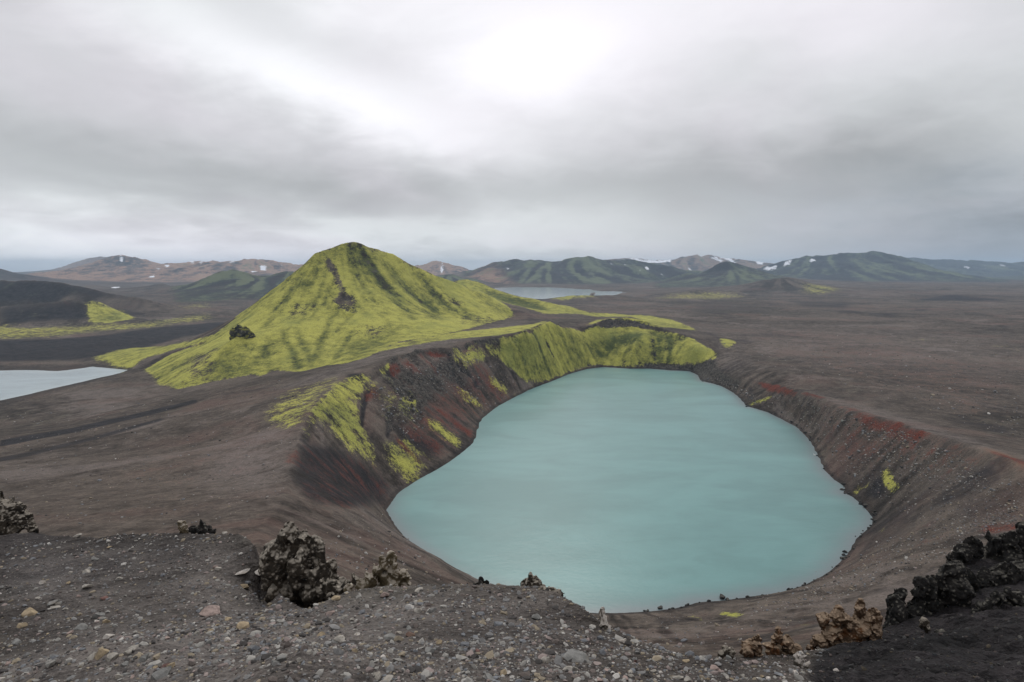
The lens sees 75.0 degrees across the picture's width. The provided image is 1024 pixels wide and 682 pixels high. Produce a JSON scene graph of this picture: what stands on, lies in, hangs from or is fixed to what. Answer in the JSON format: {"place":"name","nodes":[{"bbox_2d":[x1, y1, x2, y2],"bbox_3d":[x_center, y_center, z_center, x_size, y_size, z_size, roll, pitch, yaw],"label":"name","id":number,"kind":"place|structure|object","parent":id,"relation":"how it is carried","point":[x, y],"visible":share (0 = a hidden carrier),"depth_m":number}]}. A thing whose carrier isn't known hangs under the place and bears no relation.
{"place":"outdoors","nodes":[
{"label":"outdoors","id":0,"kind":"place"},
{"bbox_2d":[0,367,126,399],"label":"water","id":1,"kind":"structure","parent":0,"point":[15,383],"depth_m":555.14},
{"bbox_2d":[55,256,105,270],"bbox_3d":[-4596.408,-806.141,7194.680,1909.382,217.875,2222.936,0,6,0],"label":"mountain","id":2,"kind":"structure","parent":0,"point":[83,262],"depth_m":7183.30},
{"bbox_2d":[31,255,303,281],"bbox_3d":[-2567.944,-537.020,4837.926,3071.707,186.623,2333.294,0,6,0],"label":"mountain","id":3,"kind":"structure","parent":0,"point":[120,268],"depth_m":4584.90},
{"bbox_2d":[173,269,293,301],"bbox_3d":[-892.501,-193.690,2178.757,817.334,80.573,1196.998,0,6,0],"label":"hill","id":4,"kind":"structure","parent":0,"point":[233,284],"depth_m":2011.99},
{"bbox_2d":[148,242,514,388],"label":"hill","id":5,"kind":"structure","parent":0,"point":[348,303],"depth_m":586.31},
{"bbox_2d":[229,324,255,339],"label":"rock crag","id":6,"kind":"structure","parent":5,"relation":"on","point":[239,330],"depth_m":523.44},
{"bbox_2d":[415,261,469,274],"bbox_3d":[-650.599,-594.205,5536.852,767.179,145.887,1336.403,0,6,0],"label":"mountain","id":7,"kind":"structure","parent":0,"point":[437,268],"depth_m":5381.25},
{"bbox_2d":[438,274,480,282],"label":"hill","id":8,"kind":"structure","parent":0,"point":[451,277],"depth_m":2950.59},
{"bbox_2d":[0,247,1023,681],"bbox_3d":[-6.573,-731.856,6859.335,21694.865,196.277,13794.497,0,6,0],"label":"ground","id":9,"kind":"structure","parent":0,"point":[340,449],"depth_m":236.17},
{"bbox_2d":[11,638,21,644],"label":"stone","id":10,"kind":"object","parent":9,"relation":"on","point":[16,640],"visible":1,"depth_m":6.52},
{"bbox_2d":[0,490,38,534],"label":"lava outcrop","id":11,"kind":"object","parent":9,"relation":"on","point":[16,517],"visible":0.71,"depth_m":13.51},
{"bbox_2d":[17,622,27,627],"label":"stone","id":12,"kind":"object","parent":9,"relation":"on","point":[23,624],"visible":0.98,"depth_m":7.21},
{"bbox_2d":[0,269,45,280],"bbox_3d":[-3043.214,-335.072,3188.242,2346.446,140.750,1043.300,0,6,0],"label":"mound","id":13,"kind":"object","parent":9,"relation":"on","point":[6,275],"visible":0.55,"depth_m":3198.43},
{"bbox_2d":[21,607,37,616],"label":"stone","id":14,"kind":"object","parent":9,"relation":"on","point":[29,611],"visible":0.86,"depth_m":7.66},
{"bbox_2d":[0,300,87,326],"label":"mound","id":15,"kind":"object","parent":9,"relation":"on","point":[67,313],"visible":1,"depth_m":1025.83},
{"bbox_2d":[47,599,59,606],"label":"stone","id":16,"kind":"object","parent":9,"relation":"on","point":[51,603],"visible":0.91,"depth_m":7.96},
{"bbox_2d":[0,280,152,317],"bbox_3d":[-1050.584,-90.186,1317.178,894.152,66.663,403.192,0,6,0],"label":"mound","id":17,"kind":"object","parent":9,"relation":"on","point":[21,292],"visible":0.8,"depth_m":1261.79},
{"bbox_2d":[74,623,87,629],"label":"stone","id":18,"kind":"object","parent":9,"relation":"on","point":[81,626],"visible":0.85,"depth_m":6.80},
{"bbox_2d":[82,584,92,588],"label":"stone","id":19,"kind":"object","parent":9,"relation":"on","point":[86,586],"visible":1,"depth_m":8.53},
{"bbox_2d":[86,652,96,660],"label":"stone","id":20,"kind":"object","parent":9,"relation":"on","point":[91,656],"visible":0.82,"depth_m":4.16},
{"bbox_2d":[90,612,105,619],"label":"stone","id":21,"kind":"object","parent":9,"relation":"on","point":[95,616],"visible":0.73,"depth_m":7.24},
{"bbox_2d":[94,648,109,659],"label":"stone","id":22,"kind":"object","parent":9,"relation":"on","point":[101,652],"visible":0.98,"depth_m":4.16},
{"bbox_2d":[102,634,114,638],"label":"stone","id":23,"kind":"object","parent":9,"relation":"on","point":[105,636],"visible":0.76,"depth_m":6.12},
{"bbox_2d":[86,301,136,326],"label":"cone","id":24,"kind":"object","parent":9,"relation":"on","point":[100,314],"visible":0.99,"depth_m":1044.71},
{"bbox_2d":[106,652,118,661],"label":"stone","id":25,"kind":"object","parent":9,"relation":"on","point":[112,656],"visible":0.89,"depth_m":4.08},
{"bbox_2d":[121,661,128,665],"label":"stone","id":26,"kind":"object","parent":9,"relation":"on","point":[125,663],"visible":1,"depth_m":3.95},
{"bbox_2d":[81,283,175,293],"bbox_3d":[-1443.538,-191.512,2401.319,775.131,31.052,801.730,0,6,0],"label":"mound","id":27,"kind":"object","parent":9,"relation":"on","point":[159,288],"visible":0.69,"depth_m":2183.48},
{"bbox_2d":[124,648,132,654],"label":"stone","id":28,"kind":"object","parent":9,"relation":"on","point":[128,651],"visible":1,"depth_m":4.14},
{"bbox_2d":[127,644,138,649],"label":"stone","id":29,"kind":"object","parent":9,"relation":"on","point":[133,647],"visible":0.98,"depth_m":4.21},
{"bbox_2d":[138,653,148,661],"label":"stone","id":30,"kind":"object","parent":9,"relation":"on","point":[143,658],"visible":0.94,"depth_m":4.02},
{"bbox_2d":[151,666,171,679],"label":"stone","id":31,"kind":"object","parent":9,"relation":"on","point":[160,673],"visible":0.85,"depth_m":3.61},
{"bbox_2d":[177,520,188,532],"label":"lava outcrop","id":32,"kind":"object","parent":9,"relation":"on","point":[182,526],"visible":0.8,"depth_m":11.15},
{"bbox_2d":[188,519,215,533],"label":"lava outcrop","id":33,"kind":"object","parent":9,"relation":"on","point":[202,527],"visible":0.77,"depth_m":11.14},
{"bbox_2d":[199,605,219,616],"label":"stone","id":34,"kind":"object","parent":9,"relation":"on","point":[208,610],"visible":0.9,"depth_m":6.97},
{"bbox_2d":[235,568,249,574],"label":"stone","id":35,"kind":"object","parent":9,"relation":"on","point":[244,571],"visible":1,"depth_m":9.04},
{"bbox_2d":[236,621,249,628],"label":"stone","id":36,"kind":"object","parent":9,"relation":"on","point":[242,624],"visible":0.74,"depth_m":5.09},
{"bbox_2d":[240,584,248,588],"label":"stone","id":37,"kind":"object","parent":9,"relation":"on","point":[245,586],"visible":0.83,"depth_m":8.84},
{"bbox_2d":[271,660,279,666],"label":"stone","id":38,"kind":"object","parent":9,"relation":"on","point":[274,662],"visible":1,"depth_m":3.18},
{"bbox_2d":[276,655,286,661],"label":"stone","id":39,"kind":"object","parent":9,"relation":"on","point":[280,658],"visible":0.74,"depth_m":3.22},
{"bbox_2d":[258,521,346,607],"bbox_3d":[-2.716,3.003,8.664,1.147,1.381,0.789,0,6,0],"label":"lava outcrop","id":40,"kind":"object","parent":9,"relation":"on","point":[292,562],"visible":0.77,"depth_m":8.43},
{"bbox_2d":[319,559,338,595],"bbox_3d":[-2.130,2.872,7.930,0.301,0.590,0.234,-3,7,-27],"label":"lava outcrop","id":41,"kind":"object","parent":9,"relation":"on","point":[325,586],"visible":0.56,"depth_m":7.89},
{"bbox_2d":[325,610,334,615],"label":"stone","id":42,"kind":"object","parent":9,"relation":"on","point":[331,613],"visible":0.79,"depth_m":5.65},
{"bbox_2d":[331,595,340,600],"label":"stone","id":43,"kind":"object","parent":9,"relation":"on","point":[335,597],"visible":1,"depth_m":6.34},
{"bbox_2d":[334,635,344,641],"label":"stone","id":44,"kind":"object","parent":9,"relation":"on","point":[339,638],"visible":1,"depth_m":4.44},
{"bbox_2d":[326,573,358,600],"bbox_3d":[-1.837,2.728,7.288,0.395,0.403,0.125,1,6,7],"label":"lava outcrop","id":45,"kind":"object","parent":9,"relation":"on","point":[337,589],"visible":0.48,"depth_m":7.26},
{"bbox_2d":[337,615,348,618],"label":"stone","id":46,"kind":"object","parent":9,"relation":"on","point":[344,616],"visible":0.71,"depth_m":5.32},
{"bbox_2d":[372,671,381,679],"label":"stone","id":47,"kind":"object","parent":9,"relation":"on","point":[378,675],"visible":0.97,"depth_m":3.11},
{"bbox_2d":[343,550,411,591],"bbox_3d":[-1.425,2.503,7.072,0.731,0.584,0.312,0,6,0],"label":"lava outcrop","id":48,"kind":"object","parent":9,"relation":"on","point":[386,572],"visible":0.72,"depth_m":7.03},
{"bbox_2d":[380,592,389,596],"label":"stone","id":49,"kind":"object","parent":9,"relation":"on","point":[384,594],"visible":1,"depth_m":6.26},
{"bbox_2d":[381,675,392,681],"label":"stone","id":50,"kind":"object","parent":9,"relation":"on","point":[388,678],"visible":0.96,"depth_m":3.10},
{"bbox_2d":[384,633,394,639],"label":"stone","id":51,"kind":"object","parent":9,"relation":"on","point":[390,636],"visible":0.63,"depth_m":4.61},
{"bbox_2d":[406,631,414,636],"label":"stone","id":52,"kind":"object","parent":9,"relation":"on","point":[409,634],"visible":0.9,"depth_m":4.70},
{"bbox_2d":[414,608,421,612],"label":"stone","id":53,"kind":"object","parent":9,"relation":"on","point":[417,610],"visible":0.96,"depth_m":5.49},
{"bbox_2d":[425,647,433,653],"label":"stone","id":54,"kind":"object","parent":9,"relation":"on","point":[429,649],"visible":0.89,"depth_m":3.83},
{"bbox_2d":[428,607,436,612],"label":"stone","id":55,"kind":"object","parent":9,"relation":"on","point":[433,609],"visible":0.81,"depth_m":5.50},
{"bbox_2d":[471,653,478,658],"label":"stone","id":56,"kind":"object","parent":9,"relation":"on","point":[475,655],"visible":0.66,"depth_m":3.79},
{"bbox_2d":[467,576,488,584],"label":"lava outcrop","id":57,"kind":"object","parent":9,"relation":"on","point":[481,580],"visible":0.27,"depth_m":6.78},
{"bbox_2d":[484,673,493,680],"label":"stone","id":58,"kind":"object","parent":9,"relation":"on","point":[489,676],"visible":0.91,"depth_m":3.27},
{"bbox_2d":[500,669,506,674],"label":"stone","id":59,"kind":"object","parent":9,"relation":"on","point":[503,671],"visible":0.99,"depth_m":3.38},
{"bbox_2d":[0,532,1023,681],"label":"gravel","id":60,"kind":"structure","parent":9,"relation":"on","point":[424,674],"depth_m":4.54},
{"bbox_2d":[0,334,1023,647],"bbox_3d":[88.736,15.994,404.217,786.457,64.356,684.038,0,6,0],"label":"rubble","id":61,"kind":"object","parent":9,"relation":"on","point":[992,522],"visible":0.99,"depth_m":193.50},
{"bbox_2d":[531,613,539,619],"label":"stone","id":62,"kind":"object","parent":9,"relation":"on","point":[536,616],"visible":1,"depth_m":5.53},
{"bbox_2d":[520,572,564,596],"bbox_3d":[0.261,2.497,6.632,0.570,0.398,0.183,0,6,0],"label":"lava outcrop","id":63,"kind":"object","parent":9,"relation":"on","point":[530,580],"visible":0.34,"depth_m":6.63},
{"bbox_2d":[541,657,551,662],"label":"stone","id":64,"kind":"object","parent":9,"relation":"on","point":[546,659],"visible":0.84,"depth_m":3.92},
{"bbox_2d":[562,666,571,670],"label":"stone","id":65,"kind":"object","parent":9,"relation":"on","point":[569,668],"visible":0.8,"depth_m":3.71},
{"bbox_2d":[563,649,588,662],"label":"stone","id":66,"kind":"object","parent":9,"relation":"on","point":[576,655],"visible":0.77,"depth_m":4.09},
{"bbox_2d":[537,294,617,301],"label":"mound","id":67,"kind":"object","parent":9,"relation":"on","point":[586,298],"visible":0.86,"depth_m":1455.01},
{"bbox_2d":[599,607,612,631],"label":"lava outcrop","id":68,"kind":"object","parent":9,"relation":"on","point":[604,625],"visible":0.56,"depth_m":5.57},
{"bbox_2d":[684,676,691,680],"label":"stone","id":69,"kind":"object","parent":9,"relation":"on","point":[687,678],"visible":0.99,"depth_m":3.79},
{"bbox_2d":[645,290,754,297],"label":"mound","id":70,"kind":"object","parent":9,"relation":"on","point":[705,293],"visible":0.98,"depth_m":1730.92},
{"bbox_2d":[710,665,718,669],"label":"stone","id":71,"kind":"object","parent":9,"relation":"on","point":[714,667],"visible":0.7,"depth_m":4.22},
{"bbox_2d":[717,645,735,658],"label":"lava outcrop","id":72,"kind":"object","parent":9,"relation":"on","point":[725,651],"visible":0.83,"depth_m":4.91},
{"bbox_2d":[739,634,762,657],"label":"lava outcrop","id":73,"kind":"object","parent":9,"relation":"on","point":[752,647],"visible":0.98,"depth_m":9.79},
{"bbox_2d":[762,626,801,654],"bbox_3d":[4.086,4.590,10.084,0.562,0.626,0.335,0,6,0],"label":"lava outcrop","id":74,"kind":"object","parent":9,"relation":"on","point":[781,644],"visible":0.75,"depth_m":9.99},
{"bbox_2d":[725,278,844,294],"bbox_3d":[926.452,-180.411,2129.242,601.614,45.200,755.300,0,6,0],"label":"mound","id":75,"kind":"object","parent":9,"relation":"on","point":[790,286],"visible":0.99,"depth_m":1973.42},
{"bbox_2d":[793,651,811,671],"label":"lava outcrop","id":76,"kind":"object","parent":9,"relation":"on","point":[799,657],"visible":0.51,"depth_m":4.28},
{"bbox_2d":[806,598,882,649],"bbox_3d":[5.909,5.088,11.821,1.395,1.117,0.625,0,6,0],"label":"lava outcrop","id":77,"kind":"object","parent":9,"relation":"on","point":[861,624],"visible":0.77,"depth_m":11.70},
{"bbox_2d":[919,617,930,632],"bbox_3d":[7.300,5.031,11.815,0.195,0.307,0.175,1,6,12],"label":"lava chunk","id":78,"kind":"object","parent":9,"relation":"on","point":[924,623],"visible":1,"depth_m":11.76},
{"bbox_2d":[882,560,975,628],"bbox_3d":[8.290,5.288,13.373,1.782,1.898,0.903,0,6,0],"label":"lava outcrop","id":79,"kind":"object","parent":9,"relation":"on","point":[948,584],"visible":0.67,"depth_m":13.14},
{"bbox_2d":[934,629,944,632],"bbox_3d":[7.027,4.814,10.906,0.270,0.226,0.144,0,6,0],"label":"lava chunk","id":80,"kind":"object","parent":9,"relation":"on","point":[939,630],"visible":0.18,"depth_m":10.88},
{"bbox_2d":[908,257,1023,276],"bbox_3d":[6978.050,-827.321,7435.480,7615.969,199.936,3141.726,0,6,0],"label":"plateau","id":81,"kind":"structure","parent":9,"relation":"on","point":[986,268],"depth_m":6689.01},
{"bbox_2d":[910,294,1023,299],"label":"mound","id":82,"kind":"object","parent":9,"relation":"on","point":[976,296],"visible":0.92,"depth_m":1692.40},
{"bbox_2d":[946,521,1023,563],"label":"lava outcrop","id":83,"kind":"object","parent":9,"relation":"on","point":[1007,547],"visible":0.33,"depth_m":15.04},
{"bbox_2d":[965,561,1023,592],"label":"lava outcrop","id":84,"kind":"object","parent":9,"relation":"on","point":[1002,573],"visible":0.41,"depth_m":13.77},
{"bbox_2d":[971,587,1023,613],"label":"lava outcrop","id":85,"kind":"object","parent":9,"relation":"on","point":[1013,598],"visible":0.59,"depth_m":12.52},
{"bbox_2d":[0,0,1023,271],"label":"sky","id":86,"kind":"structure","parent":0,"point":[469,134]},
{"bbox_2d":[454,279,592,316],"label":"hill","id":87,"kind":"structure","parent":0,"point":[508,298],"depth_m":914.19},
{"bbox_2d":[494,287,625,298],"bbox_3d":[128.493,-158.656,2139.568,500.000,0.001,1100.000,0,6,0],"label":"water","id":88,"kind":"structure","parent":0,"point":[538,292],"depth_m":2049.28},
{"bbox_2d":[463,256,703,284],"bbox_3d":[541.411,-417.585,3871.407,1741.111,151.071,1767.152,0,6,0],"label":"mountain","id":89,"kind":"structure","parent":0,"point":[584,270],"depth_m":3639.62},
{"bbox_2d":[386,367,872,612],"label":"water","id":90,"kind":"structure","parent":0,"point":[612,490],"depth_m":262.77},
{"bbox_2d":[609,254,772,270],"bbox_3d":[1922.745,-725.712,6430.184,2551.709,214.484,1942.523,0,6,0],"label":"mountain","id":91,"kind":"structure","parent":0,"point":[696,262],"depth_m":6201.53},
{"bbox_2d":[655,261,784,287],"bbox_3d":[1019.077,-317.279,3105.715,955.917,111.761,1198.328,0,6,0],"label":"hill","id":92,"kind":"structure","parent":0,"point":[726,273],"depth_m":3050.98},
{"bbox_2d":[757,251,1010,281],"bbox_3d":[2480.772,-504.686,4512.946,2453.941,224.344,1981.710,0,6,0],"label":"mountain","id":93,"kind":"structure","parent":0,"point":[873,266],"depth_m":4333.49},
{"bbox_2d":[970,275,1023,279],"bbox_3d":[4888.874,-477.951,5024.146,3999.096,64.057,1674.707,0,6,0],"label":"hill","id":94,"kind":"structure","parent":0,"point":[1011,277],"depth_m":4831.71}
]}

